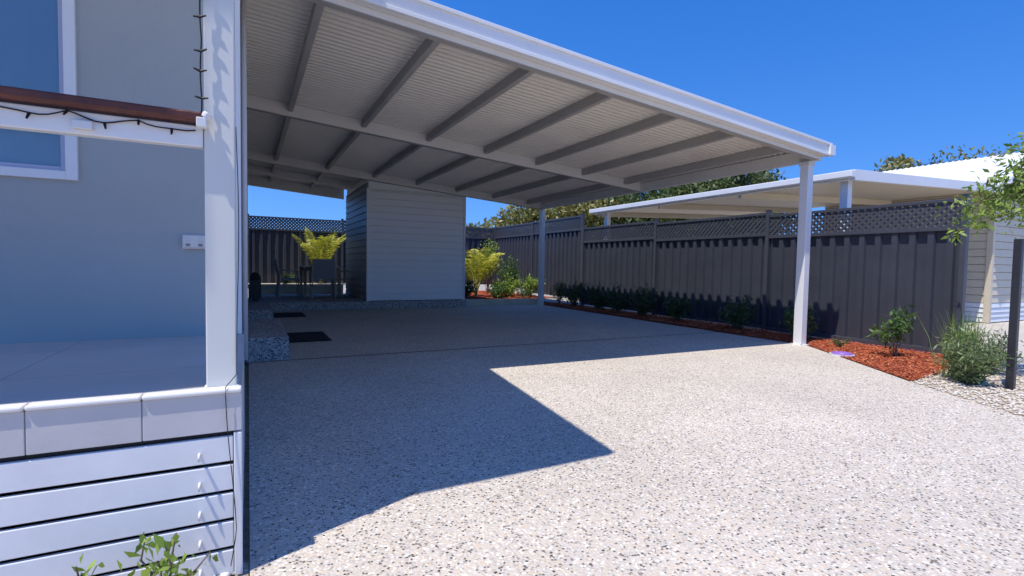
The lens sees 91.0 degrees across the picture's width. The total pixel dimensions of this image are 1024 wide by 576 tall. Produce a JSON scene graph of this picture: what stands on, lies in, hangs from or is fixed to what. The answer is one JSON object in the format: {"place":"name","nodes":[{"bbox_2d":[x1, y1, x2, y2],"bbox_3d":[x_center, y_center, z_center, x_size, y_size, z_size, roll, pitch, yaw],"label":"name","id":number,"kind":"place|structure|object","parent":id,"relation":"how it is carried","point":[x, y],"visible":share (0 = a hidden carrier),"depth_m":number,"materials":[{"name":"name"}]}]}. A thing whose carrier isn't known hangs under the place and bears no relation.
{"place":"outdoors","nodes":[
{"label":"outdoors","id":0,"kind":"place"},
{"bbox_2d":[274,258,301,298],"bbox_3d":[-5.221,-0.229,11.719,0.568,0.914,0.508,0,3,-28],"label":"patio chair","id":1,"kind":"object","parent":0,"point":[280,279],"visible":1,"depth_m":11.56,"materials":[{"name":"black metal"}]},
{"bbox_2d":[233,285,912,575],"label":"ground","id":2,"kind":"structure","parent":0,"point":[246,532],"depth_m":2.74,"materials":[{"name":"grey concrete"}]},
{"bbox_2d":[0,176,233,440],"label":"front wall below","id":3,"kind":"structure","parent":2,"relation":"on","point":[83,259],"depth_m":2.48,"materials":[{"name":"paint"}]},
{"bbox_2d":[0,0,78,180],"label":"window frame","id":4,"kind":"object","parent":3,"relation":"on","point":[70,172],"visible":0.61,"depth_m":2.38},
{"bbox_2d":[0,0,64,170],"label":"window sash","id":5,"kind":"object","parent":4,"relation":"in","point":[61,86],"depth_m":2.38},
{"bbox_2d":[0,0,60,166],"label":"window pane","id":6,"kind":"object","parent":5,"relation":"in","point":[29,55],"depth_m":2.37,"materials":[{"name":"blue glass"}]},
{"bbox_2d":[75,0,204,187],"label":"front wall","id":7,"kind":"structure","parent":3,"relation":"on","point":[138,51],"depth_m":2.53,"materials":[{"name":"paint"}]},
{"bbox_2d":[235,0,241,333],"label":"corner trim","id":8,"kind":"structure","parent":7,"relation":"attached to","point":[237,87],"depth_m":2.73,"materials":[{"name":"white paint"}]},
{"bbox_2d":[182,234,204,248],"bbox_3d":[-1.672,-0.242,2.648,0.110,0.075,0.039,0,3,-28],"label":"power outlet","id":9,"kind":"object","parent":3,"relation":"attached to","point":[193,241],"visible":0.9,"depth_m":2.64,"materials":[{"name":"white plastic"}]},
{"bbox_2d":[0,0,244,575],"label":"deck","id":10,"kind":"structure","parent":2,"relation":"on","point":[111,450],"depth_m":1.51,"materials":[{"name":"wood"}]},
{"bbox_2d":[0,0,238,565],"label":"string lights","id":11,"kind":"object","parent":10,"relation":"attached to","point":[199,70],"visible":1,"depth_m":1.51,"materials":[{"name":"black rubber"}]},
{"bbox_2d":[240,0,242,333],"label":"side wall","id":12,"kind":"structure","parent":2,"relation":"on","point":[241,155],"depth_m":3.98,"materials":[{"name":"grey paint"}]},
{"bbox_2d":[241,0,247,359],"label":"downpipe","id":13,"kind":"object","parent":12,"relation":"attached to","point":[244,171],"visible":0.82,"depth_m":4.01,"materials":[{"name":"white metal"}]},
{"bbox_2d":[247,185,247,215],"bbox_3d":[-3.929,-1.144,7.431,0.045,0.700,0.500,0,3,-28],"label":"meter box","id":14,"kind":"object","parent":12,"relation":"attached to","point":[247,200],"visible":0.26,"depth_m":7.21,"materials":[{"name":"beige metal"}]},
{"bbox_2d":[248,284,342,293],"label":"retaining wall","id":15,"kind":"structure","parent":2,"relation":"on","point":[291,288],"depth_m":13.18,"materials":[{"name":"stone"}]},
{"bbox_2d":[248,293,466,310],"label":"slab","id":16,"kind":"structure","parent":2,"relation":"on","point":[288,302],"depth_m":11.16,"materials":[{"name":"grey concrete"}]},
{"bbox_2d":[249,272,261,300],"bbox_3d":[-5.589,-0.049,10.970,0.250,0.604,0.800,0,3,-28],"label":"trash bin","id":17,"kind":"object","parent":16,"relation":"on","point":[254,285],"visible":1,"depth_m":10.62,"materials":[{"name":"plastic"}]},
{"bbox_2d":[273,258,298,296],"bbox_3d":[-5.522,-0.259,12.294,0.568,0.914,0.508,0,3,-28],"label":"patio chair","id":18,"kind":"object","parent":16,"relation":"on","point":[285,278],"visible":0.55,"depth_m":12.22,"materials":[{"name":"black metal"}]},
{"bbox_2d":[299,266,342,297],"bbox_3d":[-4.701,-0.163,12.335,0.892,0.744,1.200,0,3,-28],"label":"outdoor table","id":19,"kind":"object","parent":16,"relation":"on","point":[309,268],"visible":0.48,"depth_m":12.00,"materials":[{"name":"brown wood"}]},
{"bbox_2d":[310,259,335,299],"bbox_3d":[-4.303,-0.200,11.434,0.508,0.914,0.568,0,3,-28],"label":"patio chair","id":20,"kind":"object","parent":16,"relation":"on","point":[323,268],"visible":0.97,"depth_m":11.23,"materials":[{"name":"black metal"}]},
{"bbox_2d":[331,270,352,296],"bbox_3d":[-4.229,-0.254,12.691,0.568,0.914,0.508,0,3,-28],"label":"patio chair","id":21,"kind":"object","parent":16,"relation":"on","point":[341,278],"visible":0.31,"depth_m":12.50,"materials":[{"name":"black metal"}]},
{"bbox_2d":[345,179,465,300],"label":"storage shed","id":22,"kind":"structure","parent":16,"relation":"on","point":[405,243],"depth_m":11.52,"materials":[{"name":"beige metal"}]},
{"bbox_2d":[248,214,494,285],"bbox_3d":[-6.245,-1.032,14.477,12.664,2.082,0.083,0,3,-28],"label":"metal fence","id":23,"kind":"object","parent":2,"relation":"on","point":[267,244],"visible":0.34,"depth_m":14.44,"materials":[{"name":"metal"}]},
{"bbox_2d":[248,283,556,305],"bbox_3d":[-5.165,0.169,12.645,12.595,0.420,4.309,0,3,-28],"label":"raised garden","id":24,"kind":"object","parent":2,"relation":"on","point":[482,298],"visible":0.34,"depth_m":13.10,"materials":[{"name":"stone"}]},
{"bbox_2d":[280,271,295,283],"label":"shrub","id":25,"kind":"object","parent":24,"relation":"on","point":[285,276],"visible":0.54,"depth_m":13.66,"materials":[{"name":"green plant"}]},
{"bbox_2d":[291,227,345,282],"bbox_3d":[-5.312,-0.921,14.096,1.360,1.589,1.289,1,3,3],"label":"palm plant","id":26,"kind":"object","parent":24,"relation":"on","point":[323,250],"visible":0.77,"depth_m":13.88,"materials":[{"name":"green plant"}]},
{"bbox_2d":[465,279,479,297],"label":"shrub","id":27,"kind":"object","parent":24,"relation":"on","point":[469,288],"visible":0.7,"depth_m":13.19,"materials":[{"name":"green plant"}]},
{"bbox_2d":[465,247,503,295],"bbox_3d":[-1.054,-0.453,13.806,1.636,1.349,1.170,1,3,8],"label":"palm plant","id":28,"kind":"object","parent":24,"relation":"on","point":[477,272],"visible":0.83,"depth_m":13.64,"materials":[{"name":"green plant"}]},
{"bbox_2d":[476,238,501,292],"bbox_3d":[-0.803,-0.726,15.997,0.997,1.755,1.214,0,3,-28],"label":"shrub","id":29,"kind":"object","parent":24,"relation":"on","point":[492,249],"visible":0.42,"depth_m":15.86,"materials":[{"name":"green plant"}]},
{"bbox_2d":[486,282,507,297],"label":"shrub","id":30,"kind":"object","parent":24,"relation":"on","point":[497,291],"visible":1,"depth_m":13.22,"materials":[{"name":"green plant"}]},
{"bbox_2d":[490,273,523,296],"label":"shrub","id":31,"kind":"object","parent":24,"relation":"on","point":[512,287],"visible":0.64,"depth_m":13.74,"materials":[{"name":"green plant"}]},
{"bbox_2d":[495,253,523,294],"bbox_3d":[-0.040,-0.389,14.561,0.874,1.234,0.770,0,3,-28],"label":"shrub","id":32,"kind":"object","parent":24,"relation":"on","point":[510,272],"visible":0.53,"depth_m":14.54,"materials":[{"name":"green plant"}]},
{"bbox_2d":[514,286,532,297],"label":"shrub","id":33,"kind":"object","parent":24,"relation":"on","point":[524,293],"visible":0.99,"depth_m":13.61,"materials":[{"name":"green plant"}]},
{"bbox_2d":[520,274,536,289],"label":"shrub","id":34,"kind":"object","parent":24,"relation":"on","point":[526,279],"visible":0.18,"depth_m":14.47,"materials":[{"name":"green plant"}]},
{"bbox_2d":[515,273,545,296],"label":"shrub","id":35,"kind":"object","parent":24,"relation":"on","point":[532,284],"visible":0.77,"depth_m":13.90,"materials":[{"name":"green plant"}]},
{"bbox_2d":[466,221,486,237],"bbox_3d":[-2.630,-2.329,32.332,4.926,3.971,5.044,0,3,-28],"label":"tree","id":36,"kind":"object","parent":2,"relation":"on","point":[471,224],"depth_m":31.82,"materials":[{"name":"green plant"}]},
{"bbox_2d":[250,304,715,362],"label":"carport slab","id":37,"kind":"structure","parent":2,"relation":"on","point":[358,332],"depth_m":8.02,"materials":[{"name":"grey concrete"}]},
{"bbox_2d":[249,332,709,362],"bbox_3d":[0.384,0.718,6.521,6.730,0.001,0.015,0,3,-28],"label":"joint strip","id":38,"kind":"object","parent":37,"relation":"on","point":[464,348],"visible":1,"depth_m":6.01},
{"bbox_2d":[481,204,586,237],"bbox_3d":[1.236,-2.969,30.820,6.691,5.541,6.840,0,3,-28],"label":"tree","id":39,"kind":"object","parent":2,"relation":"on","point":[521,215],"visible":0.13,"depth_m":29.08,"materials":[{"name":"green plant"}]},
{"bbox_2d":[494,213,584,295],"bbox_3d":[0.609,-0.887,15.136,0.083,2.272,5.164,0,3,-28],"label":"metal fence","id":40,"kind":"object","parent":2,"relation":"on","point":[563,250],"visible":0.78,"depth_m":14.34,"materials":[{"name":"metal"}]},
{"bbox_2d":[246,0,835,345],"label":"carport","id":41,"kind":"object","parent":2,"relation":"on","point":[427,95],"visible":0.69,"depth_m":6.47,"materials":[{"name":"beige metal"}]},
{"bbox_2d":[248,302,272,318],"bbox_3d":[-4.576,0.434,9.097,0.400,0.220,1.700,0,3,-28],"label":"concrete step","id":42,"kind":"object","parent":41,"relation":"on","point":[263,310],"visible":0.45,"depth_m":8.40,"materials":[{"name":"grey concrete"}]},
{"bbox_2d":[245,318,288,363],"bbox_3d":[-2.909,0.584,5.920,0.400,0.255,1.880,0,3,-28],"label":"concrete step","id":43,"kind":"object","parent":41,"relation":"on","point":[268,339],"visible":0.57,"depth_m":5.15,"materials":[{"name":"grey concrete"}]},
{"bbox_2d":[273,312,306,317],"bbox_3d":[-4.211,0.504,9.490,0.550,0.014,0.850,0,3,-28],"label":"doormat","id":44,"kind":"object","parent":41,"relation":"on","point":[289,314],"visible":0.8,"depth_m":9.42,"materials":[{"name":"black rubber"}]},
{"bbox_2d":[287,331,331,342],"bbox_3d":[-2.761,0.650,6.726,0.550,0.014,0.900,0,3,-28],"label":"doormat","id":45,"kind":"object","parent":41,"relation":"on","point":[295,337],"visible":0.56,"depth_m":6.63,"materials":[{"name":"black rubber"}]},
{"bbox_2d":[546,195,637,239],"bbox_3d":[4.471,-3.468,30.425,7.087,6.654,6.659,0,3,-28],"label":"tree","id":46,"kind":"object","parent":2,"relation":"on","point":[591,220],"visible":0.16,"depth_m":28.08,"materials":[{"name":"green plant"}]},
{"bbox_2d":[214,363,1023,575],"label":"pebble bed","id":47,"kind":"object","parent":2,"relation":"on","point":[997,395],"visible":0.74,"depth_m":4.30,"materials":[{"name":"white gravel"}]},
{"bbox_2d":[71,554,104,575],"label":"seedling plant","id":48,"kind":"object","parent":47,"relation":"on","point":[76,569],"visible":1,"depth_m":1.25,"materials":[{"name":"green plant"}]},
{"bbox_2d":[117,532,218,575],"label":"seedling plant","id":49,"kind":"object","parent":47,"relation":"on","point":[170,568],"visible":1,"depth_m":1.34,"materials":[{"name":"green plant"}]},
{"bbox_2d":[920,309,1006,380],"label":"ornamental grass","id":50,"kind":"object","parent":47,"relation":"on","point":[954,332],"depth_m":4.76,"materials":[{"name":"green plant"}]},
{"bbox_2d":[926,321,1021,385],"bbox_3d":[4.187,0.609,4.577,0.593,0.623,0.618,0,3,-11],"label":"grey shrub","id":51,"kind":"object","parent":47,"relation":"on","point":[976,363],"visible":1,"depth_m":4.51,"materials":[{"name":"green plant"}]},
{"bbox_2d":[934,320,1023,372],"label":"grey shrub","id":52,"kind":"object","parent":47,"relation":"on","point":[1000,344],"visible":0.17,"depth_m":5.01,"materials":[{"name":"green plant"}]},
{"bbox_2d":[935,132,1023,245],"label":"young tree","id":53,"kind":"object","parent":47,"relation":"on","point":[1005,193],"visible":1,"depth_m":4.99,"materials":[{"name":"green plant"}]},
{"bbox_2d":[1005,239,1023,389],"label":"stake post","id":54,"kind":"object","parent":47,"relation":"on","point":[1015,302],"visible":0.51,"depth_m":4.35,"materials":[{"name":"wood"}]},
{"bbox_2d":[600,185,711,238],"bbox_3d":[8.389,-3.788,29.896,7.811,7.456,7.569,0,3,-28],"label":"tree","id":55,"kind":"object","parent":2,"relation":"on","point":[668,192],"visible":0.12,"depth_m":28.00,"materials":[{"name":"green plant"}]},
{"bbox_2d":[644,177,764,236],"bbox_3d":[11.370,-3.671,30.102,7.429,7.325,7.476,0,3,-28],"label":"tree","id":56,"kind":"object","parent":2,"relation":"on","point":[699,187],"visible":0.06,"depth_m":28.00,"materials":[{"name":"green plant"}]},
{"bbox_2d":[544,301,948,380],"bbox_3d":[1.579,0.523,11.004,2.172,0.051,13.247,0,3,-28],"label":"mulch bed","id":57,"kind":"object","parent":2,"relation":"on","point":[910,364],"visible":0.89,"depth_m":6.60,"materials":[{"name":"red wood"}]},
{"bbox_2d":[550,281,567,303],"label":"shrub","id":58,"kind":"object","parent":57,"relation":"on","point":[558,290],"visible":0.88,"depth_m":13.04,"materials":[{"name":"green plant"}]},
{"bbox_2d":[559,279,585,305],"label":"shrub","id":59,"kind":"object","parent":57,"relation":"on","point":[574,296],"visible":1,"depth_m":12.44,"materials":[{"name":"green plant"}]},
{"bbox_2d":[584,282,610,308],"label":"shrub","id":60,"kind":"object","parent":57,"relation":"on","point":[599,302],"visible":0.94,"depth_m":11.63,"materials":[{"name":"green plant"}]},
{"bbox_2d":[603,283,634,312],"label":"shrub","id":61,"kind":"object","parent":57,"relation":"on","point":[616,303],"visible":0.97,"depth_m":10.89,"materials":[{"name":"green plant"}]},
{"bbox_2d":[625,283,660,315],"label":"shrub","id":62,"kind":"object","parent":57,"relation":"on","point":[643,302],"visible":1,"depth_m":10.19,"materials":[{"name":"green plant"}]},
{"bbox_2d":[662,292,693,320],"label":"shrub","id":63,"kind":"object","parent":57,"relation":"on","point":[672,306],"visible":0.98,"depth_m":9.41,"materials":[{"name":"green plant"}]},
{"bbox_2d":[717,294,755,328],"bbox_3d":[3.724,0.390,8.315,0.562,0.614,0.706,3,3,41],"label":"shrub","id":64,"kind":"object","parent":57,"relation":"on","point":[738,316],"visible":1,"depth_m":8.22,"materials":[{"name":"green plant"}]},
{"bbox_2d":[779,305,819,337],"bbox_3d":[4.182,0.494,7.302,0.589,0.511,0.432,-1,3,-43],"label":"shrub","id":65,"kind":"object","parent":57,"relation":"on","point":[790,318],"visible":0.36,"depth_m":7.25,"materials":[{"name":"green plant"}]},
{"bbox_2d":[829,336,851,346],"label":"shrub","id":66,"kind":"object","parent":57,"relation":"on","point":[835,342],"visible":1,"depth_m":6.66,"materials":[{"name":"green plant"}]},
{"bbox_2d":[829,351,854,357],"bbox_3d":[3.943,0.792,6.011,0.260,0.050,0.260,0,3,-28],"label":"utility cover","id":67,"kind":"object","parent":57,"relation":"on","point":[838,353],"visible":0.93,"depth_m":5.96,"materials":[{"name":"purple plastic"}]},
{"bbox_2d":[864,305,916,355],"bbox_3d":[4.491,0.501,5.979,0.526,0.623,0.473,0,3,-28],"label":"shrub","id":68,"kind":"object","parent":57,"relation":"on","point":[905,324],"visible":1,"depth_m":5.92,"materials":[{"name":"green plant"}]},
{"bbox_2d":[713,169,796,234],"bbox_3d":[13.963,-3.956,29.637,5.942,8.039,6.086,0,3,-28],"label":"tree","id":69,"kind":"object","parent":2,"relation":"on","point":[759,177],"visible":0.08,"depth_m":28.02,"materials":[{"name":"green plant"}]},
{"bbox_2d":[580,193,971,352],"bbox_3d":[3.604,-0.330,9.429,0.083,2.122,7.774,0,3,-28],"label":"metal fence","id":70,"kind":"object","parent":2,"relation":"on","point":[861,281],"visible":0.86,"depth_m":7.57,"materials":[{"name":"metal"}]},
{"bbox_2d":[874,153,922,171],"bbox_3d":[23.407,-3.906,29.459,6.999,8.256,6.625,0,3,-28],"label":"tree","id":71,"kind":"object","parent":2,"relation":"on","point":[900,161],"visible":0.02,"depth_m":28.95,"materials":[{"name":"green plant"}]},
{"bbox_2d":[923,143,1016,164],"bbox_3d":[26.935,-4.105,30.145,7.151,8.738,7.412,3,3,37],"label":"tree","id":72,"kind":"object","parent":2,"relation":"on","point":[971,149],"depth_m":29.27,"materials":[{"name":"green plant"}]},
{"bbox_2d":[248,0,1023,233],"label":"sky","id":73,"kind":"structure","parent":0,"point":[874,80],"materials":[{"name":"blue"}]},
{"bbox_2d":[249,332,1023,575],"bbox_3d":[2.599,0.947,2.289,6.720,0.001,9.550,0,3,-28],"label":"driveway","id":74,"kind":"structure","parent":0,"point":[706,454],"depth_m":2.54,"materials":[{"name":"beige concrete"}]},
{"bbox_2d":[563,302,1023,365],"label":"neighbour driveway","id":75,"kind":"structure","parent":0,"point":[998,325],"depth_m":9.08,"materials":[{"name":"concrete"}]},
{"bbox_2d":[604,213,610,239],"bbox_3d":[2.464,-0.745,13.124,0.120,2.450,0.120,0,3,-28],"label":"post back","id":76,"kind":"object","parent":75,"relation":"on","point":[607,219],"depth_m":13.03,"materials":[{"name":"white paint"}]},
{"bbox_2d":[619,181,976,214],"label":"carport roof","id":77,"kind":"structure","parent":76,"relation":"on","point":[872,190],"depth_m":10.70,"materials":[{"name":"white metal"}]},
{"bbox_2d":[598,212,734,218],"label":"carport beam","id":78,"kind":"structure","parent":77,"relation":"attached to","point":[655,215],"depth_m":14.20,"materials":[{"name":"beige metal"}]},
{"bbox_2d":[593,178,849,214],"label":"fascia side","id":79,"kind":"structure","parent":77,"relation":"attached to","point":[787,187],"depth_m":9.51,"materials":[{"name":"white paint"}]},
{"bbox_2d":[589,170,854,213],"bbox_3d":[3.595,-1.869,10.413,0.098,0.100,6.540,0,3,-28],"label":"gutter side","id":80,"kind":"object","parent":79,"relation":"attached to","point":[816,178],"visible":1,"depth_m":9.35,"materials":[{"name":"white paint"}]},
{"bbox_2d":[658,204,798,212],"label":"carport beam","id":81,"kind":"structure","parent":77,"relation":"attached to","point":[724,208],"depth_m":12.24,"materials":[{"name":"beige metal"}]},
{"bbox_2d":[738,193,891,204],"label":"carport beam","id":82,"kind":"structure","parent":77,"relation":"attached to","point":[777,197],"depth_m":10.41,"materials":[{"name":"beige metal"}]},
{"bbox_2d":[850,169,1002,192],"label":"fascia front","id":83,"kind":"structure","parent":77,"relation":"attached to","point":[888,178],"depth_m":8.35,"materials":[{"name":"white paint"}]},
{"bbox_2d":[972,176,1012,184],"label":"eave fascia","id":84,"kind":"structure","parent":77,"relation":"on","point":[985,180],"depth_m":9.99,"materials":[{"name":"white paint"}]},
{"bbox_2d":[838,181,852,230],"bbox_3d":[5.202,-0.470,7.905,0.120,2.450,0.120,0,3,-28],"label":"post front","id":85,"kind":"object","parent":75,"relation":"on","point":[845,201],"depth_m":7.82,"materials":[{"name":"white paint"}]},
{"bbox_2d":[831,195,1023,321],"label":"walls","id":86,"kind":"structure","parent":0,"point":[978,264],"depth_m":10.62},
{"bbox_2d":[824,192,989,302],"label":"cladding side","id":87,"kind":"structure","parent":86,"relation":"attached to","point":[976,271],"depth_m":10.57,"materials":[{"name":"beige wood"}]},
{"bbox_2d":[883,152,1023,184],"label":"roof","id":88,"kind":"structure","parent":86,"relation":"on","point":[958,170],"depth_m":11.97,"materials":[{"name":"white paint"}]},
{"bbox_2d":[964,302,982,321],"bbox_3d":[9.007,0.435,11.871,0.042,0.390,3.400,0,3,-28],"label":"skirting","id":89,"kind":"object","parent":86,"relation":"attached to","point":[969,306],"visible":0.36,"depth_m":10.55,"materials":[{"name":"white paint"}]},
{"bbox_2d":[982,195,996,322],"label":"corner trim","id":90,"kind":"structure","parent":86,"relation":"attached to","point":[989,267],"depth_m":10.32,"materials":[{"name":"white wood"}]},
{"bbox_2d":[991,302,1023,321],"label":"skirting front","id":91,"kind":"object","parent":86,"relation":"attached to","point":[1001,314],"visible":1,"depth_m":10.64,"materials":[{"name":"white paint"}]},
{"bbox_2d":[992,184,1023,302],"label":"cladding front","id":92,"kind":"structure","parent":86,"relation":"attached to","point":[1001,295],"depth_m":10.61,"materials":[{"name":"white wood"}]}
]}

